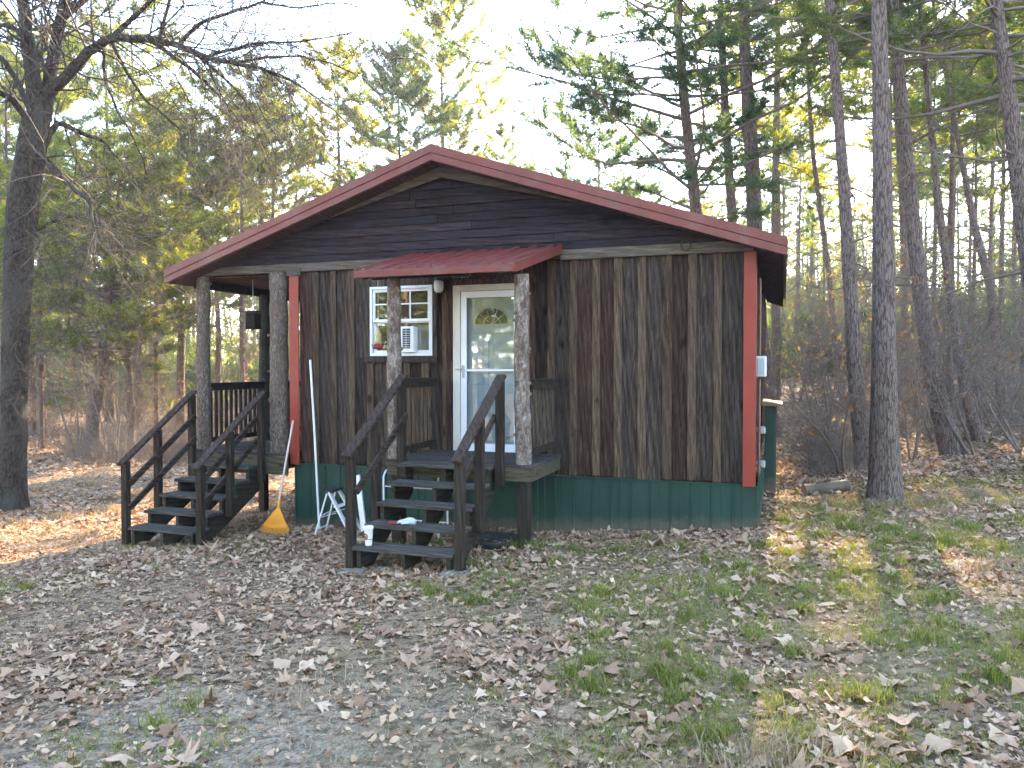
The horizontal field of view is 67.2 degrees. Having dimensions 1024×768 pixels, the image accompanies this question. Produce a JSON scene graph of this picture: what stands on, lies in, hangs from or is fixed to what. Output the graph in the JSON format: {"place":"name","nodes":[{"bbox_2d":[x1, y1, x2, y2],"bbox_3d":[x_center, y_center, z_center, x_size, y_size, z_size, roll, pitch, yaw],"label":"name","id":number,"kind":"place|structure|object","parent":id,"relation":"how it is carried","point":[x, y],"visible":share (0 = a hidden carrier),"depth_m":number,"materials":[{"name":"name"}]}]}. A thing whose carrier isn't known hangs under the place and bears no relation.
{"place":"outdoors","nodes":[
{"label":"outdoors","id":0,"kind":"place"},
{"bbox_2d":[0,0,1019,360],"label":"sky","id":1,"kind":"structure","parent":0,"point":[500,18],"materials":[{"name":"white"}]},
{"bbox_2d":[0,360,1023,767],"bbox_3d":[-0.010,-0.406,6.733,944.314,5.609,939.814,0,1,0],"label":"ground","id":2,"kind":"structure","parent":0,"point":[302,728],"depth_m":4.61,"materials":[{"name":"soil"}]},
{"bbox_2d":[0,7,87,321],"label":"pine tree","id":3,"kind":"object","parent":2,"relation":"on","point":[6,149],"visible":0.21,"depth_m":20.38,"materials":[{"name":"green plant"}]},
{"bbox_2d":[0,73,109,448],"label":"pine tree","id":4,"kind":"object","parent":2,"relation":"on","point":[40,370],"visible":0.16,"depth_m":22.57,"materials":[{"name":"green plant"}]},
{"bbox_2d":[28,371,89,438],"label":"bush","id":5,"kind":"object","parent":2,"relation":"on","point":[74,416],"visible":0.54,"depth_m":23.53,"materials":[{"name":"brown plant"}]},
{"bbox_2d":[35,352,91,420],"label":"bush","id":6,"kind":"object","parent":2,"relation":"on","point":[58,397],"visible":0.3,"depth_m":31.96,"materials":[{"name":"brown plant"}]},
{"bbox_2d":[0,232,128,435],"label":"pine tree","id":7,"kind":"object","parent":2,"relation":"on","point":[30,376],"visible":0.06,"depth_m":25.89,"materials":[{"name":"green plant"}]},
{"bbox_2d":[0,16,135,436],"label":"pine tree","id":8,"kind":"object","parent":2,"relation":"on","point":[83,82],"visible":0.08,"depth_m":25.90,"materials":[{"name":"green plant"}]},
{"bbox_2d":[0,268,195,453],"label":"sapling","id":9,"kind":"object","parent":2,"relation":"on","point":[75,381],"visible":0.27,"depth_m":20.75,"materials":[{"name":"green plant"}]},
{"bbox_2d":[1,8,212,421],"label":"pine tree","id":10,"kind":"object","parent":2,"relation":"on","point":[111,109],"visible":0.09,"depth_m":31.46,"materials":[{"name":"green plant"}]},
{"bbox_2d":[29,277,195,461],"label":"sapling","id":11,"kind":"object","parent":2,"relation":"on","point":[118,367],"visible":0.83,"depth_m":19.43,"materials":[{"name":"brown plant"}]},
{"bbox_2d":[0,106,238,455],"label":"pine tree","id":12,"kind":"object","parent":2,"relation":"on","point":[97,392],"visible":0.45,"depth_m":20.11,"materials":[{"name":"green plant"}]},
{"bbox_2d":[46,0,213,426],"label":"pine tree","id":13,"kind":"object","parent":2,"relation":"on","point":[120,78],"visible":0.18,"depth_m":28.04,"materials":[{"name":"green plant"}]},
{"bbox_2d":[30,213,251,443],"bbox_3d":[-11.219,-1.451,23.383,6.806,7.654,7.349,0,1,0],"label":"pine tree","id":14,"kind":"object","parent":2,"relation":"on","point":[172,345],"visible":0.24,"depth_m":22.62,"materials":[{"name":"green plant"}]},
{"bbox_2d":[99,93,215,424],"bbox_3d":[-11.332,-3.629,24.828,3.356,11.667,3.485,-1,2,-36],"label":"pine tree","id":15,"kind":"object","parent":2,"relation":"on","point":[121,123],"visible":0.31,"depth_m":24.56,"materials":[{"name":"green plant"}]},
{"bbox_2d":[120,379,196,436],"bbox_3d":[-10.572,0.905,23.309,2.527,2.157,1.930,-1,1,-23],"label":"bush","id":16,"kind":"object","parent":2,"relation":"on","point":[146,413],"visible":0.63,"depth_m":23.07,"materials":[{"name":"brown plant"}]},
{"bbox_2d":[119,349,258,442],"bbox_3d":[-10.156,0.399,24.545,3.773,3.221,2.881,-1,2,-41],"label":"bush","id":17,"kind":"object","parent":2,"relation":"on","point":[159,390],"visible":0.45,"depth_m":24.00,"materials":[{"name":"brown plant"}]},
{"bbox_2d":[110,65,277,351],"bbox_3d":[-13.034,-5.467,32.565,7.704,15.046,6.960,0,1,6],"label":"pine tree","id":18,"kind":"object","parent":2,"relation":"on","point":[183,71],"visible":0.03,"depth_m":31.31,"materials":[{"name":"green plant"}]},
{"bbox_2d":[166,357,224,397],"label":"bush","id":19,"kind":"object","parent":2,"relation":"on","point":[189,374],"visible":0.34,"depth_m":39.30,"materials":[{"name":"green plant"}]},
{"bbox_2d":[176,134,276,432],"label":"pine tree","id":20,"kind":"object","parent":2,"relation":"on","point":[217,360],"visible":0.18,"depth_m":26.64,"materials":[{"name":"green plant"}]},
{"bbox_2d":[160,247,299,440],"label":"sapling","id":21,"kind":"object","parent":2,"relation":"on","point":[242,355],"visible":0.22,"depth_m":21.83,"materials":[{"name":"green plant"}]},
{"bbox_2d":[161,286,299,438],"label":"sapling","id":22,"kind":"object","parent":2,"relation":"on","point":[238,330],"visible":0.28,"depth_m":20.73,"materials":[{"name":"green plant"}]},
{"bbox_2d":[175,52,304,440],"bbox_3d":[-8.486,-4.173,24.268,3.698,12.857,3.840,1,1,27],"label":"pine tree","id":23,"kind":"object","parent":2,"relation":"on","point":[202,167],"visible":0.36,"depth_m":24.15,"materials":[{"name":"green plant"}]},
{"bbox_2d":[0,0,518,511],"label":"bare tree","id":24,"kind":"object","parent":2,"relation":"on","point":[30,164],"visible":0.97,"depth_m":13.32,"materials":[{"name":"brown plant"}]},
{"bbox_2d":[206,69,325,298],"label":"pine tree","id":25,"kind":"object","parent":2,"relation":"on","point":[269,112],"visible":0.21,"depth_m":26.84,"materials":[{"name":"green plant"}]},
{"bbox_2d":[202,83,330,359],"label":"pine tree","id":26,"kind":"object","parent":2,"relation":"on","point":[277,150],"visible":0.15,"depth_m":29.45,"materials":[{"name":"green plant"}]},
{"bbox_2d":[259,420,293,534],"bbox_3d":[-2.950,1.203,10.060,0.439,1.421,0.554,0,1,19],"label":"rake","id":27,"kind":"object","parent":2,"relation":"on","point":[274,520],"visible":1,"depth_m":9.88,"materials":[{"name":"orange plastic"}]},
{"bbox_2d":[309,360,320,529],"bbox_3d":[-2.607,0.799,10.180,0.039,2.239,0.300,-1,2,-38],"label":"pole","id":28,"kind":"object","parent":2,"relation":"on","point":[315,450],"visible":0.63,"depth_m":10.15,"materials":[{"name":"white metal"}]},
{"bbox_2d":[314,487,360,533],"bbox_3d":[-2.188,1.612,9.735,0.521,0.574,0.407,0,1,11],"label":"stepladder","id":29,"kind":"object","parent":2,"relation":"on","point":[329,491],"visible":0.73,"depth_m":9.62,"materials":[{"name":"white metal"}]},
{"bbox_2d":[262,23,456,220],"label":"pine tree","id":30,"kind":"object","parent":2,"relation":"on","point":[336,127],"visible":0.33,"depth_m":30.01,"materials":[{"name":"green plant"}]},
{"bbox_2d":[316,35,484,184],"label":"pine tree","id":31,"kind":"object","parent":2,"relation":"on","point":[398,140],"visible":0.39,"depth_m":26.86,"materials":[{"name":"green plant"}]},
{"bbox_2d":[357,0,515,173],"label":"pine tree","id":32,"kind":"object","parent":2,"relation":"on","point":[465,132],"visible":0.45,"depth_m":29.20,"materials":[{"name":"green plant"}]},
{"bbox_2d":[116,144,787,570],"bbox_3d":[-0.096,-0.294,11.846,8.120,5.320,9.377,0,1,19],"label":"cabin","id":33,"kind":"object","parent":2,"relation":"on","point":[608,342],"visible":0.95,"depth_m":9.16,"materials":[{"name":"brown wood"}]},
{"bbox_2d":[244,311,261,329],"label":"bird house","id":34,"kind":"structure","parent":33,"relation":"hanging from","point":[252,320],"depth_m":11.00,"materials":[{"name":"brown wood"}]},
{"bbox_2d":[362,278,436,362],"bbox_3d":[-1.371,-0.805,9.981,1.065,1.065,0.418,0,1,19],"label":"window","id":35,"kind":"structure","parent":33,"relation":"in","point":[418,299],"depth_m":9.94,"materials":[{"name":"white plastic"}]},
{"bbox_2d":[401,325,428,352],"bbox_3d":[-1.212,-0.575,9.826,0.329,0.348,0.316,0,1,19],"label":"air conditioner","id":36,"kind":"object","parent":33,"relation":"attached to","point":[414,339],"visible":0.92,"depth_m":9.74,"materials":[{"name":"white plastic"}]},
{"bbox_2d":[472,531,516,549],"bbox_3d":[-0.197,1.718,8.436,0.580,0.090,0.580,0,1,0],"label":"rubber pan","id":37,"kind":"object","parent":2,"relation":"on","point":[498,536],"visible":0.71,"depth_m":8.56,"materials":[{"name":"black rubber"}]},
{"bbox_2d":[477,121,541,168],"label":"pine tree","id":38,"kind":"object","parent":2,"relation":"on","point":[500,131],"visible":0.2,"depth_m":33.37,"materials":[{"name":"green plant"}]},
{"bbox_2d":[2,127,1020,411],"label":"wood","id":39,"kind":"object","parent":2,"relation":"on","point":[254,367],"visible":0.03,"depth_m":52.65,"materials":[{"name":"plant"}]},
{"bbox_2d":[0,459,1023,767],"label":"grass","id":40,"kind":"structure","parent":2,"relation":"on","point":[618,601],"depth_m":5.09,"materials":[{"name":"green plant"}]},
{"bbox_2d":[0,361,1023,523],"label":"woodland leaf floor","id":41,"kind":"structure","parent":2,"relation":"on","point":[924,470],"depth_m":15.03,"materials":[{"name":"brown plant"}]},
{"bbox_2d":[37,323,195,445],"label":"sapling","id":42,"kind":"object","parent":41,"relation":"on","point":[138,398],"visible":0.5,"depth_m":22.86,"materials":[{"name":"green plant"}]},
{"bbox_2d":[106,90,264,433],"bbox_3d":[-11.312,-3.626,26.118,6.043,11.824,5.882,0,1,-14],"label":"pine tree","id":43,"kind":"object","parent":41,"relation":"on","point":[181,366],"visible":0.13,"depth_m":25.39,"materials":[{"name":"green plant"}]},
{"bbox_2d":[655,0,792,437],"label":"pine tree","id":44,"kind":"object","parent":41,"relation":"on","point":[750,136],"visible":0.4,"depth_m":18.76,"materials":[{"name":"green plant"}]},
{"bbox_2d":[0,479,1023,767],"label":"dry tufts","id":45,"kind":"object","parent":2,"relation":"on","point":[774,745],"visible":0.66,"depth_m":4.22,"materials":[{"name":"beige plant"}]},
{"bbox_2d":[0,465,1023,767],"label":"fallen twigs","id":46,"kind":"object","parent":2,"relation":"on","point":[496,625],"visible":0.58,"depth_m":5.74,"materials":[{"name":"brown wood"}]},
{"bbox_2d":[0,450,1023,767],"bbox_3d":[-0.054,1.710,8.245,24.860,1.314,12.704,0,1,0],"label":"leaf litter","id":47,"kind":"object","parent":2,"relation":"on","point":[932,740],"visible":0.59,"depth_m":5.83,"materials":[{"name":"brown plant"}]},
{"bbox_2d":[28,360,1023,479],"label":"brush","id":48,"kind":"object","parent":2,"relation":"on","point":[818,448],"visible":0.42,"depth_m":19.23,"materials":[{"name":"brown plant"}]},
{"bbox_2d":[509,79,694,206],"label":"pine tree","id":49,"kind":"object","parent":2,"relation":"on","point":[583,134],"visible":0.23,"depth_m":25.18,"materials":[{"name":"green plant"}]},
{"bbox_2d":[427,0,926,314],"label":"pine tree","id":50,"kind":"object","parent":2,"relation":"on","point":[561,59],"visible":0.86,"depth_m":17.50,"materials":[{"name":"green plant"}]},
{"bbox_2d":[685,162,797,258],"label":"pine tree","id":51,"kind":"object","parent":2,"relation":"on","point":[717,202],"visible":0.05,"depth_m":37.38,"materials":[{"name":"green plant"}]},
{"bbox_2d":[637,0,854,222],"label":"pine tree","id":52,"kind":"object","parent":2,"relation":"on","point":[725,104],"visible":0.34,"depth_m":20.74,"materials":[{"name":"green plant"}]},
{"bbox_2d":[690,0,867,399],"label":"pine tree","id":53,"kind":"object","parent":2,"relation":"on","point":[774,221],"visible":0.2,"depth_m":27.85,"materials":[{"name":"green plant"}]},
{"bbox_2d":[691,0,871,395],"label":"pine tree","id":54,"kind":"object","parent":2,"relation":"on","point":[818,121],"visible":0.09,"depth_m":31.56,"materials":[{"name":"green plant"}]},
{"bbox_2d":[739,159,830,304],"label":"pine tree","id":55,"kind":"object","parent":2,"relation":"on","point":[794,224],"visible":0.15,"depth_m":52.25,"materials":[{"name":"green plant"}]},
{"bbox_2d":[760,93,823,340],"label":"pine tree","id":56,"kind":"object","parent":2,"relation":"on","point":[783,212],"visible":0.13,"depth_m":48.23,"materials":[{"name":"green plant"}]},
{"bbox_2d":[760,96,834,371],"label":"pine tree","id":57,"kind":"object","parent":2,"relation":"on","point":[822,164],"visible":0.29,"depth_m":45.38,"materials":[{"name":"green plant"}]},
{"bbox_2d":[689,0,914,409],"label":"pine tree","id":58,"kind":"object","parent":2,"relation":"on","point":[818,198],"visible":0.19,"depth_m":23.84,"materials":[{"name":"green plant"}]},
{"bbox_2d":[769,153,837,337],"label":"pine tree","id":59,"kind":"object","parent":2,"relation":"on","point":[794,199],"visible":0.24,"depth_m":49.17,"materials":[{"name":"green plant"}]},
{"bbox_2d":[766,279,862,401],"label":"sapling","id":60,"kind":"object","parent":2,"relation":"on","point":[800,325],"visible":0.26,"depth_m":27.96,"materials":[{"name":"green plant"}]},
{"bbox_2d":[767,263,871,401],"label":"sapling","id":61,"kind":"object","parent":2,"relation":"on","point":[820,325],"visible":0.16,"depth_m":26.68,"materials":[{"name":"green plant"}]},
{"bbox_2d":[792,162,859,322],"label":"pine tree","id":62,"kind":"object","parent":2,"relation":"on","point":[808,207],"visible":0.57,"depth_m":45.79,"materials":[{"name":"green plant"}]},
{"bbox_2d":[801,479,851,495],"bbox_3d":[4.511,1.492,11.044,0.715,0.178,0.191,-4,2,-10],"label":"cut log","id":63,"kind":"object","parent":2,"relation":"on","point":[834,486],"visible":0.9,"depth_m":10.99,"materials":[{"name":"wood"}]},
{"bbox_2d":[701,140,962,436],"bbox_3d":[6.923,-1.871,17.673,4.949,6.672,5.335,-1,1,-28],"label":"sapling","id":64,"kind":"object","parent":2,"relation":"on","point":[834,274],"visible":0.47,"depth_m":17.02,"materials":[{"name":"green plant"}]},
{"bbox_2d":[794,303,871,397],"bbox_3d":[12.036,-1.071,27.691,3.638,3.692,2.525,0,1,13],"label":"bush","id":65,"kind":"object","parent":2,"relation":"on","point":[826,356],"visible":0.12,"depth_m":27.48,"materials":[{"name":"green plant"}]},
{"bbox_2d":[801,179,871,302],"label":"pine tree","id":66,"kind":"object","parent":2,"relation":"on","point":[859,207],"visible":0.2,"depth_m":59.34,"materials":[{"name":"green plant"}]},
{"bbox_2d":[687,0,986,471],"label":"pine tree","id":67,"kind":"object","parent":2,"relation":"on","point":[852,319],"visible":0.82,"depth_m":12.87,"materials":[{"name":"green plant"}]},
{"bbox_2d":[766,296,939,427],"bbox_3d":[6.907,-0.090,15.851,2.829,3.162,3.704,-1,2,-36],"label":"bush","id":68,"kind":"object","parent":2,"relation":"on","point":[831,394],"visible":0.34,"depth_m":16.22,"materials":[{"name":"brown plant"}]},
{"bbox_2d":[766,285,940,454],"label":"sapling","id":69,"kind":"object","parent":2,"relation":"on","point":[803,350],"visible":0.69,"depth_m":14.91,"materials":[{"name":"brown plant"}]},
{"bbox_2d":[769,251,942,411],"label":"sapling","id":70,"kind":"object","parent":2,"relation":"on","point":[839,296],"visible":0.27,"depth_m":23.66,"materials":[{"name":"brown plant"}]},
{"bbox_2d":[720,0,1023,456],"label":"pine tree","id":71,"kind":"object","parent":2,"relation":"on","point":[947,441],"visible":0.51,"depth_m":14.36,"materials":[{"name":"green plant"}]},
{"bbox_2d":[812,0,952,285],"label":"pine tree","id":72,"kind":"object","parent":2,"relation":"on","point":[820,151],"visible":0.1,"depth_m":34.82,"materials":[{"name":"green plant"}]},
{"bbox_2d":[760,299,1005,472],"bbox_3d":[5.568,0.179,12.119,3.552,3.032,2.712,-1,1,-30],"label":"bush","id":73,"kind":"object","parent":2,"relation":"on","point":[817,412],"visible":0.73,"depth_m":12.13,"materials":[{"name":"brown plant"}]},
{"bbox_2d":[750,0,1023,310],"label":"pine tree","id":74,"kind":"object","parent":2,"relation":"on","point":[1006,80],"visible":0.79,"depth_m":11.98,"materials":[{"name":"green plant"}]},
{"bbox_2d":[817,0,957,262],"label":"pine tree","id":75,"kind":"object","parent":2,"relation":"on","point":[868,75],"visible":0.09,"depth_m":31.02,"materials":[{"name":"green plant"}]},
{"bbox_2d":[767,226,1015,411],"bbox_3d":[7.761,-1.192,17.337,4.345,5.168,5.652,-1,2,-45],"label":"sapling","id":76,"kind":"object","parent":2,"relation":"on","point":[905,272],"visible":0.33,"depth_m":17.14,"materials":[{"name":"brown plant"}]},
{"bbox_2d":[832,311,952,442],"bbox_3d":[8.420,-0.102,16.872,2.658,2.972,3.481,0,1,17],"label":"bush","id":77,"kind":"object","parent":2,"relation":"on","point":[924,422],"visible":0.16,"depth_m":16.21,"materials":[{"name":"brown plant"}]},
{"bbox_2d":[815,0,987,411],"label":"pine tree","id":78,"kind":"object","parent":2,"relation":"on","point":[900,191],"visible":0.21,"depth_m":21.84,"materials":[{"name":"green plant"}]},
{"bbox_2d":[796,0,1023,441],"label":"pine tree","id":79,"kind":"object","parent":2,"relation":"on","point":[978,434],"visible":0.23,"depth_m":15.88,"materials":[{"name":"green plant"}]},
{"bbox_2d":[871,122,949,291],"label":"pine tree","id":80,"kind":"object","parent":2,"relation":"on","point":[923,188],"visible":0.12,"depth_m":38.95,"materials":[{"name":"green plant"}]},
{"bbox_2d":[865,0,960,500],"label":"pine tree","id":81,"kind":"object","parent":2,"relation":"on","point":[884,473],"visible":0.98,"depth_m":10.06,"materials":[{"name":"brown plant"}]},
{"bbox_2d":[806,0,1023,417],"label":"pine tree","id":82,"kind":"object","parent":2,"relation":"on","point":[914,108],"visible":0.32,"depth_m":18.84,"materials":[{"name":"green plant"}]},
{"bbox_2d":[835,289,1003,454],"bbox_3d":[7.962,-0.108,14.939,2.851,3.187,3.734,0,1,7],"label":"bush","id":83,"kind":"object","parent":2,"relation":"on","point":[966,450],"visible":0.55,"depth_m":14.03,"materials":[{"name":"brown plant"}]},
{"bbox_2d":[859,300,981,401],"bbox_3d":[11.599,-0.729,21.827,3.343,3.393,2.320,1,2,43],"label":"bush","id":84,"kind":"object","parent":2,"relation":"on","point":[866,319],"visible":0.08,"depth_m":22.11,"materials":[{"name":"brown plant"}]},
{"bbox_2d":[824,218,1020,460],"bbox_3d":[7.090,-0.883,14.107,3.867,4.836,3.588,0,1,-20],"label":"sapling","id":85,"kind":"object","parent":2,"relation":"on","point":[918,431],"visible":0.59,"depth_m":13.96,"materials":[{"name":"brown plant"}]},
{"bbox_2d":[888,14,998,310],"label":"pine tree","id":86,"kind":"object","parent":2,"relation":"on","point":[911,96],"visible":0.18,"depth_m":27.08,"materials":[{"name":"green plant"}]},
{"bbox_2d":[863,228,1023,430],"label":"sapling","id":87,"kind":"object","parent":2,"relation":"on","point":[1016,283],"visible":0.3,"depth_m":16.93,"materials":[{"name":"brown plant"}]},
{"bbox_2d":[866,0,1023,408],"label":"pine tree","id":88,"kind":"object","parent":2,"relation":"on","point":[951,191],"visible":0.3,"depth_m":19.69,"materials":[{"name":"green plant"}]},
{"bbox_2d":[894,196,1013,391],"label":"sapling","id":89,"kind":"object","parent":2,"relation":"on","point":[970,247],"visible":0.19,"depth_m":26.16,"materials":[{"name":"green plant"}]},
{"bbox_2d":[918,112,994,285],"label":"pine tree","id":90,"kind":"object","parent":2,"relation":"on","point":[971,182],"visible":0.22,"depth_m":41.05,"materials":[{"name":"green plant"}]},
{"bbox_2d":[895,202,1022,426],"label":"sapling","id":91,"kind":"object","parent":2,"relation":"on","point":[1009,271],"visible":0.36,"depth_m":17.10,"materials":[{"name":"brown plant"}]},
{"bbox_2d":[895,255,1023,432],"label":"sapling","id":92,"kind":"object","parent":2,"relation":"on","point":[1004,378],"visible":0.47,"depth_m":16.55,"materials":[{"name":"brown plant"}]},
{"bbox_2d":[911,0,1023,378],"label":"pine tree","id":93,"kind":"object","parent":2,"relation":"on","point":[966,128],"visible":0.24,"depth_m":27.15,"materials":[{"name":"green plant"}]},
{"bbox_2d":[912,287,1023,436],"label":"sapling","id":94,"kind":"object","parent":2,"relation":"on","point":[979,411],"visible":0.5,"depth_m":16.04,"materials":[{"name":"brown plant"}]},
{"bbox_2d":[913,304,1023,450],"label":"bush","id":95,"kind":"object","parent":2,"relation":"on","point":[1015,445],"visible":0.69,"depth_m":14.91,"materials":[{"name":"brown plant"}]},
{"bbox_2d":[923,60,1023,373],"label":"pine tree","id":96,"kind":"object","parent":2,"relation":"on","point":[941,139],"visible":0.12,"depth_m":29.00,"materials":[{"name":"green plant"}]},
{"bbox_2d":[930,177,1018,278],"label":"pine tree","id":97,"kind":"object","parent":2,"relation":"on","point":[985,216],"visible":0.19,"depth_m":53.19,"materials":[{"name":"green plant"}]},
{"bbox_2d":[932,60,1020,367],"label":"pine tree","id":98,"kind":"object","parent":2,"relation":"on","point":[991,209],"visible":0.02,"depth_m":32.14,"materials":[{"name":"green plant"}]},
{"bbox_2d":[929,254,1023,400],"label":"sapling","id":99,"kind":"object","parent":2,"relation":"on","point":[999,308],"visible":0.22,"depth_m":22.26,"materials":[{"name":"brown plant"}]},
{"bbox_2d":[960,19,1023,296],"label":"pine tree","id":100,"kind":"object","parent":2,"relation":"on","point":[995,102],"visible":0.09,"depth_m":25.29,"materials":[{"name":"green plant"}]},
{"bbox_2d":[964,4,1023,328],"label":"pine tree","id":101,"kind":"object","parent":2,"relation":"on","point":[1003,208],"visible":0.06,"depth_m":29.65,"materials":[{"name":"green plant"}]},
{"bbox_2d":[967,320,1023,463],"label":"bush","id":102,"kind":"object","parent":2,"relation":"on","point":[1021,412],"visible":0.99,"depth_m":12.07,"materials":[{"name":"brown plant"}]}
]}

